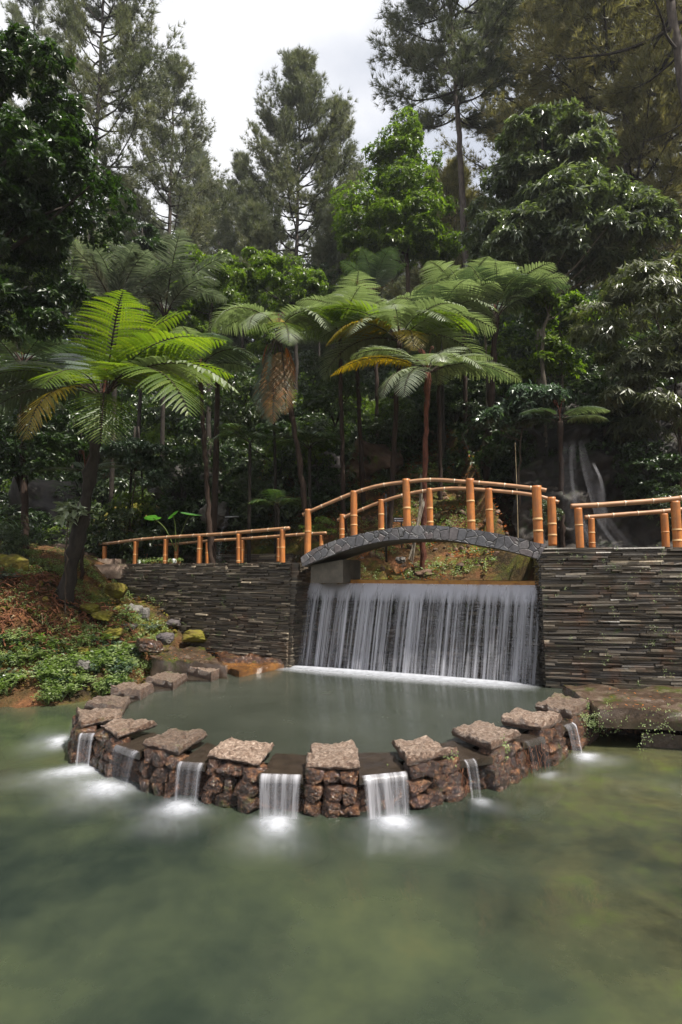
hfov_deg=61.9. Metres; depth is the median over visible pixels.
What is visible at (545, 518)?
shrub
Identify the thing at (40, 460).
shrub
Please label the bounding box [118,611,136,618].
strap leaf plant
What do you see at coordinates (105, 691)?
herb
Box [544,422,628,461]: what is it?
shrub
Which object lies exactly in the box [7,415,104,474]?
shrub
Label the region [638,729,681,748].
stone kerb
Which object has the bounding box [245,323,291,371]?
broadleaf tree
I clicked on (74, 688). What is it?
herb
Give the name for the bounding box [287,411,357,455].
shrub
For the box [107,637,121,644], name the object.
herb
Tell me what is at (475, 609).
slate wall
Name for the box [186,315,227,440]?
broadleaf tree
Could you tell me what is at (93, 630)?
herb
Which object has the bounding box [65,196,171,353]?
pine tree
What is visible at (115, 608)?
ground cover
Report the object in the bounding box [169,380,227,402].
shrub
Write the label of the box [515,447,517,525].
bare stem
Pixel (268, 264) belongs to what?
broadleaf tree
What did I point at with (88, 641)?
herb
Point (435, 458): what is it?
boulder
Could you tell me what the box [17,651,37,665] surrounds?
herb
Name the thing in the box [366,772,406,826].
waterfall
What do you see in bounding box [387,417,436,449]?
shrub
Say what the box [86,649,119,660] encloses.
herb
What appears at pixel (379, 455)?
boulder
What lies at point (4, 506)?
shrub
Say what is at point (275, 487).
bare stem
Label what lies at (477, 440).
shrub
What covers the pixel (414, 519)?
dead leaves
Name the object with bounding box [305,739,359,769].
capping stone
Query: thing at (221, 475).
shrub
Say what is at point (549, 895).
pool water
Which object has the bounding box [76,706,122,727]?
capping stone
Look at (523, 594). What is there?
waterfall
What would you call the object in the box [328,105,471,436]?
broadleaf tree
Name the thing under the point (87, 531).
shrub
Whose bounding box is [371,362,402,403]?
shrub
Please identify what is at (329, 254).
pine tree
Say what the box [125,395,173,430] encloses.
shrub
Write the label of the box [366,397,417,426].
shrub
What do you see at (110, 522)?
shrub
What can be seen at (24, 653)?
herb
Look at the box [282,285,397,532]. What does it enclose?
tree fern
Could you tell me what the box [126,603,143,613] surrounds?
stone
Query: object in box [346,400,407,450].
shrub
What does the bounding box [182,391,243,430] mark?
shrub
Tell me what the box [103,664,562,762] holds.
pool water
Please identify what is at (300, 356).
shrub
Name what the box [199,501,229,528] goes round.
boulder
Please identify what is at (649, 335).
shrub
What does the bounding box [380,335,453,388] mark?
shrub
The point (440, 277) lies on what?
tree fern
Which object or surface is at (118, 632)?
stone
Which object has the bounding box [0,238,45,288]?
broadleaf tree
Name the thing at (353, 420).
shrub
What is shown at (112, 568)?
boulders
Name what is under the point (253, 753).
capping stone
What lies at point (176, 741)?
capping stone
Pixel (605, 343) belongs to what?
shrub
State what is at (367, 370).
shrub
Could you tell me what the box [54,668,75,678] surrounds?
herb
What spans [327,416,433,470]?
shrub
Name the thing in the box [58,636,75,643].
herb
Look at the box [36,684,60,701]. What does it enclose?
herb
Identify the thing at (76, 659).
herb
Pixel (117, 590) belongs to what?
stone
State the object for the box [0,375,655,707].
ground
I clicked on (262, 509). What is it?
shrub
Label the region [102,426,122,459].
shrub
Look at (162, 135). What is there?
pine tree
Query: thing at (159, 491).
shrub
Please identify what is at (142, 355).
tree fern
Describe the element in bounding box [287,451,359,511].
shrub
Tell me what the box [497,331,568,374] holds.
shrub
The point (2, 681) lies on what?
herb
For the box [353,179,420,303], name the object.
pine tree
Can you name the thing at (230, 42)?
sky
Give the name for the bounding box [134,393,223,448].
shrub
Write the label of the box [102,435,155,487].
shrub
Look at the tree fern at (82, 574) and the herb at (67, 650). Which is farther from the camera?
the tree fern at (82, 574)
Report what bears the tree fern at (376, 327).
on the ground at (505, 565)
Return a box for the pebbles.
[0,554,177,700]
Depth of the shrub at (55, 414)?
22.67 m
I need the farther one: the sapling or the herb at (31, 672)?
the sapling
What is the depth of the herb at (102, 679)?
9.55 m
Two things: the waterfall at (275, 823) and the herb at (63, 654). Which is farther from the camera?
the herb at (63, 654)
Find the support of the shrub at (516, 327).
on the ground at (505, 565)
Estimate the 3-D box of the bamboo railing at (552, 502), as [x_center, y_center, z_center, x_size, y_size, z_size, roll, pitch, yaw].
[1.920,0.094,10.909,4.259,1.158,0.163,-2,-6,19]
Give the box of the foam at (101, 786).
[93,782,123,791]
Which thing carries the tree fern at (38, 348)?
on the ground at (505, 565)
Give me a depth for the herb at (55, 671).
9.26 m
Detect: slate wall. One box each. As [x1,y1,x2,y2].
[113,560,310,668]
[306,588,539,681]
[533,545,681,688]
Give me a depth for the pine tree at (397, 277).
51.92 m
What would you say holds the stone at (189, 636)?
on the rock ledge at (181, 663)
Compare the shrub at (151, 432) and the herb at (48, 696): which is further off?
the shrub at (151, 432)
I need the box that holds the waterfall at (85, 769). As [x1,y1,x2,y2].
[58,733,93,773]
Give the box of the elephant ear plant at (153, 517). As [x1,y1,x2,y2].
[144,511,199,551]
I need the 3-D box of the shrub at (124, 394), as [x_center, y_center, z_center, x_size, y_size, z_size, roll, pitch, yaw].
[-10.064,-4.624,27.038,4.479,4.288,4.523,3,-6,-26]
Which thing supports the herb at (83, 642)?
on the ground at (505, 565)
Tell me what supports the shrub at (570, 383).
on the ground at (505, 565)
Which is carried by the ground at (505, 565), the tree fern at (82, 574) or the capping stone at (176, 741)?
the tree fern at (82, 574)
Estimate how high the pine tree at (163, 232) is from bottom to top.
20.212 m
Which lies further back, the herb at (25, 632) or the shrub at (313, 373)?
the shrub at (313, 373)
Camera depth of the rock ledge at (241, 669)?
10.22 m
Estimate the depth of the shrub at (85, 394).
28.95 m
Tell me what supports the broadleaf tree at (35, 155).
on the ground at (505, 565)
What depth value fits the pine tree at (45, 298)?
52.68 m
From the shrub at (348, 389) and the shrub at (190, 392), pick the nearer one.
the shrub at (348, 389)
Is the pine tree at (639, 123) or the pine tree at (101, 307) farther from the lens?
the pine tree at (101, 307)
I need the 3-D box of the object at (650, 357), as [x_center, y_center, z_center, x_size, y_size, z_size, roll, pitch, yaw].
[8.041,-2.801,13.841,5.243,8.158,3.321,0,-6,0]
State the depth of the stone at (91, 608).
11.03 m
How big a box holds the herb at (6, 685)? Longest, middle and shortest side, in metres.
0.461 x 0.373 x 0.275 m
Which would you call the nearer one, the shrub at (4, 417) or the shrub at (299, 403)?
the shrub at (299, 403)
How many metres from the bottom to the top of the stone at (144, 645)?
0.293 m
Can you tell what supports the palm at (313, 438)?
on the ground at (505, 565)
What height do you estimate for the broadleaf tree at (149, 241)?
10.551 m
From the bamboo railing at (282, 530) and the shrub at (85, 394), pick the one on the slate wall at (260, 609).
the bamboo railing at (282, 530)
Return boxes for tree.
[0,0,92,312]
[0,20,138,349]
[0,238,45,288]
[0,313,71,434]
[2,0,187,396]
[10,237,81,356]
[29,239,110,361]
[44,227,118,356]
[61,322,99,474]
[63,197,138,345]
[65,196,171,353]
[90,273,110,360]
[100,436,171,554]
[111,51,240,309]
[112,213,167,439]
[132,215,193,338]
[143,260,201,374]
[155,144,228,336]
[156,243,249,470]
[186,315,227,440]
[190,179,248,336]
[192,149,266,332]
[214,279,266,364]
[215,198,310,370]
[223,44,367,358]
[230,246,328,404]
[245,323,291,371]
[279,240,305,339]
[283,204,371,376]
[300,97,377,285]
[306,262,339,367]
[314,286,346,345]
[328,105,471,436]
[330,244,378,345]
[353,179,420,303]
[365,0,529,336]
[379,259,422,312]
[384,153,520,346]
[397,162,452,290]
[424,0,613,221]
[458,97,681,386]
[472,379,575,511]
[478,0,681,318]
[494,0,681,142]
[508,289,607,415]
[523,285,574,446]
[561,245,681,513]
[569,11,681,302]
[573,282,597,295]
[580,255,647,298]
[641,249,670,334]
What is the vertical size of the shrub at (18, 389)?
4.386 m
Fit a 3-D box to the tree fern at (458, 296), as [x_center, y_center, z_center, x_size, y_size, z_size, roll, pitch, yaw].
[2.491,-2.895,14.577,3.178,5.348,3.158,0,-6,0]
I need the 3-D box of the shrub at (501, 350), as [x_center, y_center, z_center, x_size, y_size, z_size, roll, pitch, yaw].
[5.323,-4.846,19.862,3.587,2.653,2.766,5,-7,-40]
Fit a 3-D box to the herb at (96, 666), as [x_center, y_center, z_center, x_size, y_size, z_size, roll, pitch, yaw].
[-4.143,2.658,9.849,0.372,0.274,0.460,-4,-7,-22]
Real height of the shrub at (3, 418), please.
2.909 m
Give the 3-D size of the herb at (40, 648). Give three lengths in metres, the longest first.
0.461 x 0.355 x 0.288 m
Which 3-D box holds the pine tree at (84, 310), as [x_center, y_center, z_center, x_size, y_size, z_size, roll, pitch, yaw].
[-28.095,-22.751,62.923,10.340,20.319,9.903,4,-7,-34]
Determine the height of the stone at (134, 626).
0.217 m
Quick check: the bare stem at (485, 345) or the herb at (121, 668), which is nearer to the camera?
the herb at (121, 668)
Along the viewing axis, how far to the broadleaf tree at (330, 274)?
29.98 m
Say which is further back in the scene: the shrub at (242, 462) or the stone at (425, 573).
the shrub at (242, 462)
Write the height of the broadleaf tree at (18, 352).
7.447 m
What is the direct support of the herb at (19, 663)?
on the ground at (505, 565)
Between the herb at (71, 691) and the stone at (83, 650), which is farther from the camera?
the stone at (83, 650)
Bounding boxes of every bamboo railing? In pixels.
[99,526,289,563]
[143,532,326,563]
[302,478,546,554]
[337,487,558,545]
[570,495,681,547]
[584,507,681,547]
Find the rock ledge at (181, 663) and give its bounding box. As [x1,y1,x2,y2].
[148,645,226,678]
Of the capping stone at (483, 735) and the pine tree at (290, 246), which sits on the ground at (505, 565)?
the pine tree at (290, 246)
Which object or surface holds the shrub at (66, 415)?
on the ground at (505, 565)
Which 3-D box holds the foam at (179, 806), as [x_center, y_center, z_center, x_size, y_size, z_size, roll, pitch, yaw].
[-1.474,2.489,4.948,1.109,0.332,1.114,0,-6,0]
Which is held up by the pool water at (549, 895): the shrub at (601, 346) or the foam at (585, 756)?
the foam at (585, 756)
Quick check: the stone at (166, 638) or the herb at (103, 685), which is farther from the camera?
the stone at (166, 638)
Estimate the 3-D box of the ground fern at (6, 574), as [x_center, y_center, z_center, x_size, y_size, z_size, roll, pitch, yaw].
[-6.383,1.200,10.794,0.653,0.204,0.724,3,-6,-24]
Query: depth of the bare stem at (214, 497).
14.22 m
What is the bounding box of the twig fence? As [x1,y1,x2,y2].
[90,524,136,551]
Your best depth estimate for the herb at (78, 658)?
9.75 m
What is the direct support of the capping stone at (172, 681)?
on the curved weir
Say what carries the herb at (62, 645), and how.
on the ground at (505, 565)
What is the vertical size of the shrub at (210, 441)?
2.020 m
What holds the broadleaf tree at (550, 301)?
on the ground at (505, 565)
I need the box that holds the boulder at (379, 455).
[345,439,403,483]
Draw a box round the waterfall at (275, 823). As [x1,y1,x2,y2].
[262,773,298,829]
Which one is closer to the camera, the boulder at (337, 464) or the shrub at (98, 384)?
the boulder at (337, 464)
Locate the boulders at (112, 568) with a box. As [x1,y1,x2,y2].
[42,514,129,578]
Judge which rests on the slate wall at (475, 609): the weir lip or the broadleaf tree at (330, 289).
the weir lip
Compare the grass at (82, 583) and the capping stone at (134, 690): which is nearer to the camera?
the capping stone at (134, 690)
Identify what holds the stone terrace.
on the ground at (505, 565)
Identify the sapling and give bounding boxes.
[52,501,97,613]
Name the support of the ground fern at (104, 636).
on the ground at (505, 565)
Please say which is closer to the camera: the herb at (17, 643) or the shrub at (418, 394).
the herb at (17, 643)
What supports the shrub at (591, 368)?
on the ground at (505, 565)
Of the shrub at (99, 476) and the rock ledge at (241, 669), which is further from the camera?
the shrub at (99, 476)
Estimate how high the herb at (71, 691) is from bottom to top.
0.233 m
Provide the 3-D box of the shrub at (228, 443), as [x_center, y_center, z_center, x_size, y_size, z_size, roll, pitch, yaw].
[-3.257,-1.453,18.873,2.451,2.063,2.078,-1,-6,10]
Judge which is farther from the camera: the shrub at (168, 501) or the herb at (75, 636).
the shrub at (168, 501)
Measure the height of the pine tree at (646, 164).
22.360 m
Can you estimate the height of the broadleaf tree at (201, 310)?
8.481 m
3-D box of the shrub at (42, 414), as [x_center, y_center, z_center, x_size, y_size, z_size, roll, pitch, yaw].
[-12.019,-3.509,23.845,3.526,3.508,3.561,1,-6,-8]
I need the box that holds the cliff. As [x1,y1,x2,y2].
[511,383,681,547]
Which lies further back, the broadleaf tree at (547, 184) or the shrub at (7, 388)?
the shrub at (7, 388)
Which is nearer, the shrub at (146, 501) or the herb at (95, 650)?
the herb at (95, 650)
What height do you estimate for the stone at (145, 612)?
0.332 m
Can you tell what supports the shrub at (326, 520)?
on the ground at (505, 565)
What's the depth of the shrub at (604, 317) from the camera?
23.62 m
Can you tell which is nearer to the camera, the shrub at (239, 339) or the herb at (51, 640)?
the herb at (51, 640)
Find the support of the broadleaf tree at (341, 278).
on the ground at (505, 565)
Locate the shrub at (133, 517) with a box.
[92,503,173,539]
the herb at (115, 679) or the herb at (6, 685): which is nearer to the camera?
the herb at (6, 685)
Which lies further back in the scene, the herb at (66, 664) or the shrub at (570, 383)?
the shrub at (570, 383)
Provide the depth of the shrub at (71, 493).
17.95 m
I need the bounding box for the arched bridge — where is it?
[301,525,546,582]
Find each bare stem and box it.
[128,426,135,553]
[138,426,143,526]
[211,375,219,561]
[272,391,277,553]
[441,337,446,475]
[480,310,487,473]
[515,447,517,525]
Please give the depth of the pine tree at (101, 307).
60.07 m
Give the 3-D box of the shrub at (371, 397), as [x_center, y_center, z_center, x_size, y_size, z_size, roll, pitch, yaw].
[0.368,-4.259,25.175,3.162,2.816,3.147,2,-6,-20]
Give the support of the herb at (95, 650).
on the ground at (505, 565)
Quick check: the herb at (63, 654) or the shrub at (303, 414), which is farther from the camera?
the shrub at (303, 414)
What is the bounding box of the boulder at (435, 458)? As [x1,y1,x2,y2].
[418,453,437,464]
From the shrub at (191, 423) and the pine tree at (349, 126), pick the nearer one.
the shrub at (191, 423)
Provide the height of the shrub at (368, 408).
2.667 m
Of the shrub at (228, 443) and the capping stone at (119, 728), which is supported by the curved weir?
the capping stone at (119, 728)
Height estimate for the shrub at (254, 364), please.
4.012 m
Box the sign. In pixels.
[393,518,402,547]
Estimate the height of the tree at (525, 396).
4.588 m
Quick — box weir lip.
[310,579,536,585]
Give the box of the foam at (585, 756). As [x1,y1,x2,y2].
[572,722,592,758]
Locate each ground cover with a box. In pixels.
[0,472,318,563]
[0,541,183,680]
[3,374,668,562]
[332,425,513,579]
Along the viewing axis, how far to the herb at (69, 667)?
9.53 m
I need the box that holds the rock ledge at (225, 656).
[214,651,281,664]
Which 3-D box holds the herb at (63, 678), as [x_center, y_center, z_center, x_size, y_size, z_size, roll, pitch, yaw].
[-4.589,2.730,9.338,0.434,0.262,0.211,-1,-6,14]
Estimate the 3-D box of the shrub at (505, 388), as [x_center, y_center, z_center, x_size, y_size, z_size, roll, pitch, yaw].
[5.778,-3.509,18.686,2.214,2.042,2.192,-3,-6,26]
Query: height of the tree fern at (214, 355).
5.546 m
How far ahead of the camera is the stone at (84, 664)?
9.62 m
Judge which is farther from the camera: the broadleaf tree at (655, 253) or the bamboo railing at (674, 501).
the broadleaf tree at (655, 253)
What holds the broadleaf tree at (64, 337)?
on the ground at (505, 565)
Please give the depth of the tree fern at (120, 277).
15.79 m
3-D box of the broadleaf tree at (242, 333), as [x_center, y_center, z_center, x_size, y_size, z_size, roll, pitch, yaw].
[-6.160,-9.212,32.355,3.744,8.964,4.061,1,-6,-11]
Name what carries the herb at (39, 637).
on the ground at (505, 565)
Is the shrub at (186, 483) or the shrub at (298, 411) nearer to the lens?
the shrub at (186, 483)
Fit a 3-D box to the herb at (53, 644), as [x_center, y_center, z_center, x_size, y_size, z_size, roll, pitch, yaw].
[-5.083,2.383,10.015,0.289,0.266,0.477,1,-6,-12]
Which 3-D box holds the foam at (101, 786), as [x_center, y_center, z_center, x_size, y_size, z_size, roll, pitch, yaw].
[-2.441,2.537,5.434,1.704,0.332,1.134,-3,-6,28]
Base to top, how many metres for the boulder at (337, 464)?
1.324 m
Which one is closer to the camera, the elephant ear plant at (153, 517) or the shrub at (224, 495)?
the elephant ear plant at (153, 517)
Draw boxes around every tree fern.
[0,289,238,607]
[0,326,90,554]
[35,450,126,583]
[62,226,191,546]
[90,227,231,506]
[159,326,259,562]
[205,302,335,570]
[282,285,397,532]
[296,272,405,507]
[316,297,495,528]
[330,345,520,569]
[340,246,405,442]
[382,279,502,499]
[413,256,514,436]
[433,261,571,487]
[512,399,610,547]
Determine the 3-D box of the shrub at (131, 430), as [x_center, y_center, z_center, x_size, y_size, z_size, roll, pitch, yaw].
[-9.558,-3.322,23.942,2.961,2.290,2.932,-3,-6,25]
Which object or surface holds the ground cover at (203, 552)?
on the ground at (505, 565)
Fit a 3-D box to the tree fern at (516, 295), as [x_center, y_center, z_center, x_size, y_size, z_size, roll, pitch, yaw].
[4.269,-3.344,14.997,3.707,5.985,3.090,0,-6,0]
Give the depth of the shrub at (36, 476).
19.81 m
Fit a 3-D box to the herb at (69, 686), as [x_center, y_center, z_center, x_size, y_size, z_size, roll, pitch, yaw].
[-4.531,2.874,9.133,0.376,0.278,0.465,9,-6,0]
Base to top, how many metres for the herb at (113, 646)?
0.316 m
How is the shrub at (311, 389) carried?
on the ground at (505, 565)
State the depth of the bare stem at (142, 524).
15.74 m
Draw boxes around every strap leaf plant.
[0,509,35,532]
[7,673,28,678]
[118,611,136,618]
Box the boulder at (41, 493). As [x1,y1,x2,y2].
[1,477,107,541]
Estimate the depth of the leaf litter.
10.63 m
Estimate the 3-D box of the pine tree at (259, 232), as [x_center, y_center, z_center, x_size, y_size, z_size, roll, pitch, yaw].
[-5.234,-12.830,35.626,7.141,14.026,7.011,3,-7,-31]
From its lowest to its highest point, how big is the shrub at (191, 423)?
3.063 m
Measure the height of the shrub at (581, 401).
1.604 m
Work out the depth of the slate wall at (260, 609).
11.48 m
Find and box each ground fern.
[0,571,20,579]
[16,649,47,656]
[93,634,117,640]
[140,623,163,629]
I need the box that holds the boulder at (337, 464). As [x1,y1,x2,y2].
[305,451,340,492]
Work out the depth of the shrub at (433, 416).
18.31 m
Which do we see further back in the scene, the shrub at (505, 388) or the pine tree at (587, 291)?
the pine tree at (587, 291)
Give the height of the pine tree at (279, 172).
26.357 m
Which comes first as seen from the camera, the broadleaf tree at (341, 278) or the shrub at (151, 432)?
the shrub at (151, 432)
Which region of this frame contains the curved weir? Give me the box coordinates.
[67,675,599,817]
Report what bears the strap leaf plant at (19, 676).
on the ground at (505, 565)
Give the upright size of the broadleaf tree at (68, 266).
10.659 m
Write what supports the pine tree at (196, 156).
on the ground at (505, 565)
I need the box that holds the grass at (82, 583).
[9,548,113,614]
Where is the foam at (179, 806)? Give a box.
[168,802,192,810]
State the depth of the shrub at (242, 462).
17.07 m
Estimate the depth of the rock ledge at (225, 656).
10.71 m
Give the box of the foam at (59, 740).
[53,737,64,743]
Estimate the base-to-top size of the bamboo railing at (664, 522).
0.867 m
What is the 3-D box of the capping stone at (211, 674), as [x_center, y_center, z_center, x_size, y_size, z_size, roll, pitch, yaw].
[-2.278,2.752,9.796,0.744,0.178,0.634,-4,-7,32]
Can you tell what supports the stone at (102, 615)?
on the ground at (505, 565)
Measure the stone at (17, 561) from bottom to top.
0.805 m
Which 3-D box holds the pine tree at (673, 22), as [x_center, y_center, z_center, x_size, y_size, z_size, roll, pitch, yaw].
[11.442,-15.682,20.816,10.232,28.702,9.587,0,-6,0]
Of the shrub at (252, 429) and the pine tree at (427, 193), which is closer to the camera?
the shrub at (252, 429)
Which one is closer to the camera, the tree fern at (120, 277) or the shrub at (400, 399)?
the tree fern at (120, 277)
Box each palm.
[211,423,281,562]
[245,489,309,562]
[267,429,350,508]
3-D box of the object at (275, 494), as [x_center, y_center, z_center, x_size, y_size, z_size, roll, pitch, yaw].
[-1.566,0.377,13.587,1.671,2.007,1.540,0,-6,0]
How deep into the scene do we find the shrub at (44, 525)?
16.61 m
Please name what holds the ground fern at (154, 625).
on the ground at (505, 565)
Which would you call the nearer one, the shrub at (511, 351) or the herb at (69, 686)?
the herb at (69, 686)
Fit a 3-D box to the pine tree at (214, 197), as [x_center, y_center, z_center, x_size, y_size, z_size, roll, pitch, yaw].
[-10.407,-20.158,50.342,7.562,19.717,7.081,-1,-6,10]
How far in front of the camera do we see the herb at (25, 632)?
9.85 m
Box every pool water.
[0,701,681,1023]
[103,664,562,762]
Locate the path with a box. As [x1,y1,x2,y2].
[148,553,299,564]
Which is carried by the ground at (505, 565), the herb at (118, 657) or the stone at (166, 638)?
the herb at (118, 657)
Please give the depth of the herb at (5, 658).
9.40 m
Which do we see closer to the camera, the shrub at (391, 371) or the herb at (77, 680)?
the herb at (77, 680)
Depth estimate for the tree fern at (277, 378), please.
13.54 m
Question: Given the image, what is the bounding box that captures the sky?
[0,0,676,365]
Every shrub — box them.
[0,363,63,410]
[0,373,47,408]
[0,404,15,433]
[0,407,89,491]
[0,408,15,445]
[0,434,77,502]
[0,477,11,522]
[0,494,36,530]
[0,523,30,558]
[0,526,64,545]
[3,507,73,543]
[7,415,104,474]
[8,394,94,459]
[8,396,86,450]
[27,389,129,463]
[41,525,68,542]
[43,469,82,482]
[53,479,121,520]
[57,521,121,557]
[67,361,130,409]
[67,385,135,415]
[68,465,133,496]
[84,506,169,564]
[86,412,154,438]
[87,380,173,437]
[90,477,154,519]
[92,470,145,508]
[92,503,173,539]
[99,433,123,469]
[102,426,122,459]
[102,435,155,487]
[106,490,180,554]
[122,383,181,407]
[123,390,197,444]
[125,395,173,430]
[128,509,230,564]
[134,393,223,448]
[139,481,245,551]
[140,421,200,459]
[143,442,212,497]
[147,464,224,521]
[159,433,212,464]
[165,400,240,454]
[166,380,232,442]
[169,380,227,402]
[180,476,259,541]
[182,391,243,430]
[193,367,279,432]
[198,426,256,464]
[202,434,270,481]
[210,442,268,494]
[220,331,265,358]
[221,353,292,383]
[223,481,312,536]
[224,371,255,396]
[224,431,306,493]
[224,471,265,504]
[226,413,284,445]
[232,374,325,440]
[241,404,313,451]
[255,423,312,483]
[279,401,374,462]
[282,340,315,389]
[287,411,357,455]
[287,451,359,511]
[289,349,354,397]
[291,406,381,464]
[296,365,371,426]
[298,383,346,425]
[298,516,335,541]
[317,383,387,423]
[327,355,380,392]
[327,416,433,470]
[331,395,391,440]
[334,377,390,414]
[343,347,394,403]
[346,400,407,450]
[362,397,421,442]
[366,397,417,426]
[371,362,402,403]
[379,346,495,431]
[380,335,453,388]
[385,369,419,398]
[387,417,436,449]
[389,358,423,401]
[399,378,461,414]
[409,376,484,430]
[412,371,503,425]
[440,336,474,376]
[442,406,529,497]
[456,322,535,386]
[459,334,535,397]
[471,312,557,347]
[475,427,540,477]
[483,378,536,408]
[488,312,562,340]
[491,454,511,489]
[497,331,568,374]
[505,318,566,376]
[508,348,550,374]
[517,348,609,394]
[529,499,564,528]
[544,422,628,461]
[545,293,605,332]
[559,378,637,436]
[560,331,646,382]
[566,333,637,381]
[568,347,662,393]
[586,310,655,339]
[588,284,604,300]
[605,437,681,506]
[631,306,677,337]
[634,330,659,379]
[641,484,681,527]
[649,375,681,387]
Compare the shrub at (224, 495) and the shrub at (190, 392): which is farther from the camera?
the shrub at (190, 392)
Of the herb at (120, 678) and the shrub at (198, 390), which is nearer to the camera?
the herb at (120, 678)
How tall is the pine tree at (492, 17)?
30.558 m
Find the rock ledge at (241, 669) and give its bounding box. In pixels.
[218,661,283,676]
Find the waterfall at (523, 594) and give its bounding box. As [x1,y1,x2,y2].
[292,583,538,683]
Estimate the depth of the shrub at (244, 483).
15.14 m
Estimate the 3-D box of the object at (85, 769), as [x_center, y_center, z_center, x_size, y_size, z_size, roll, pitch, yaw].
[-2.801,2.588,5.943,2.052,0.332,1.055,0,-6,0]
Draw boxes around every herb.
[0,629,25,645]
[0,630,8,645]
[0,650,14,666]
[0,668,22,677]
[0,674,16,683]
[0,677,8,694]
[0,677,18,695]
[2,669,24,686]
[5,657,25,668]
[6,641,28,651]
[7,650,20,664]
[7,656,25,666]
[8,626,36,640]
[14,636,30,649]
[15,649,33,659]
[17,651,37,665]
[26,668,51,682]
[29,689,55,704]
[30,633,47,644]
[30,641,53,658]
[30,666,61,679]
[32,662,46,675]
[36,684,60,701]
[37,668,56,678]
[38,665,51,674]
[41,633,62,644]
[41,679,64,689]
[42,640,60,648]
[47,661,68,676]
[47,680,70,693]
[49,689,63,699]
[52,683,73,701]
[53,645,67,657]
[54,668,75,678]
[54,672,72,684]
[56,671,72,684]
[57,653,89,664]
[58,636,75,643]
[58,646,79,653]
[58,658,79,673]
[58,660,81,674]
[59,641,76,650]
[61,683,86,697]
[64,639,85,653]
[66,654,93,669]
[66,683,83,696]
[68,673,93,686]
[71,634,87,646]
[71,663,91,674]
[72,675,86,687]
[77,633,98,646]
[78,671,96,684]
[81,645,105,657]
[83,625,100,633]
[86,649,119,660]
[87,652,108,663]
[88,634,103,644]
[88,675,120,689]
[89,654,105,674]
[92,684,109,696]
[93,657,111,672]
[94,673,123,685]
[95,681,113,692]
[104,651,125,662]
[104,657,126,671]
[104,669,126,679]
[106,672,135,685]
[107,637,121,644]
[107,660,129,676]
[109,645,132,653]
[109,676,130,683]
[110,658,121,670]
[116,669,129,677]
[124,646,140,656]
[125,657,137,674]
[129,646,152,657]
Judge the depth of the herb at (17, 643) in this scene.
9.79 m
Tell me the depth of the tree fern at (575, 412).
13.27 m
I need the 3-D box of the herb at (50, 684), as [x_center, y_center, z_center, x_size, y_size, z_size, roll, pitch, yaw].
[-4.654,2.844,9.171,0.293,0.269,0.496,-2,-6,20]
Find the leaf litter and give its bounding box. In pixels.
[0,553,135,659]
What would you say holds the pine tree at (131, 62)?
on the ground at (505, 565)
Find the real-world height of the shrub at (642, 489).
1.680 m
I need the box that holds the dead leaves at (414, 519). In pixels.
[322,425,513,579]
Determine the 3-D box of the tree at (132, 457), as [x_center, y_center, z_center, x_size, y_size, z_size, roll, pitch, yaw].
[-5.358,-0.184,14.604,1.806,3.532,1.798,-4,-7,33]
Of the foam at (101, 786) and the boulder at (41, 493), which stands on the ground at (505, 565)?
the boulder at (41, 493)
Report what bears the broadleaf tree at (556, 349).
on the ground at (505, 565)
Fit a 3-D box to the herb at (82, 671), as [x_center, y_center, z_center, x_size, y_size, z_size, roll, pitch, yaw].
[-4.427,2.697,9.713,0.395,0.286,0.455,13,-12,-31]
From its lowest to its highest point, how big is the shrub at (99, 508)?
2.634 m
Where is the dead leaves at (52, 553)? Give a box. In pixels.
[0,543,180,683]
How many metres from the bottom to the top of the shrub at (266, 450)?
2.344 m
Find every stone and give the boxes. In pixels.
[0,554,28,578]
[76,659,89,668]
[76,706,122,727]
[77,647,90,654]
[80,603,100,613]
[84,694,129,714]
[91,610,113,620]
[100,718,156,737]
[101,628,123,640]
[104,583,127,598]
[110,682,153,700]
[122,623,137,629]
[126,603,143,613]
[135,638,162,652]
[138,608,149,620]
[142,728,207,755]
[145,671,187,690]
[156,632,174,644]
[166,619,180,626]
[181,629,206,642]
[187,666,227,681]
[207,737,273,765]
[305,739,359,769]
[391,735,458,765]
[395,557,405,563]
[414,569,431,577]
[451,720,520,751]
[501,707,561,730]
[535,692,588,718]
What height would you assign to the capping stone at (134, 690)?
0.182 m
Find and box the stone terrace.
[562,684,681,730]
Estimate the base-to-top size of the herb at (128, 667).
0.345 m
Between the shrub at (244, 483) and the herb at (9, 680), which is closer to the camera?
the herb at (9, 680)
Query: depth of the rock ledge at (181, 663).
10.10 m
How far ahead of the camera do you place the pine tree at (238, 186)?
45.58 m
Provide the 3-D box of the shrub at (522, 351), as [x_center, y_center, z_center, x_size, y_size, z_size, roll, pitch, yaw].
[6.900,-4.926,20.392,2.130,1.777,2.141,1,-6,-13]
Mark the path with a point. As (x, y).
(268, 558)
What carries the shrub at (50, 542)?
on the ground at (505, 565)

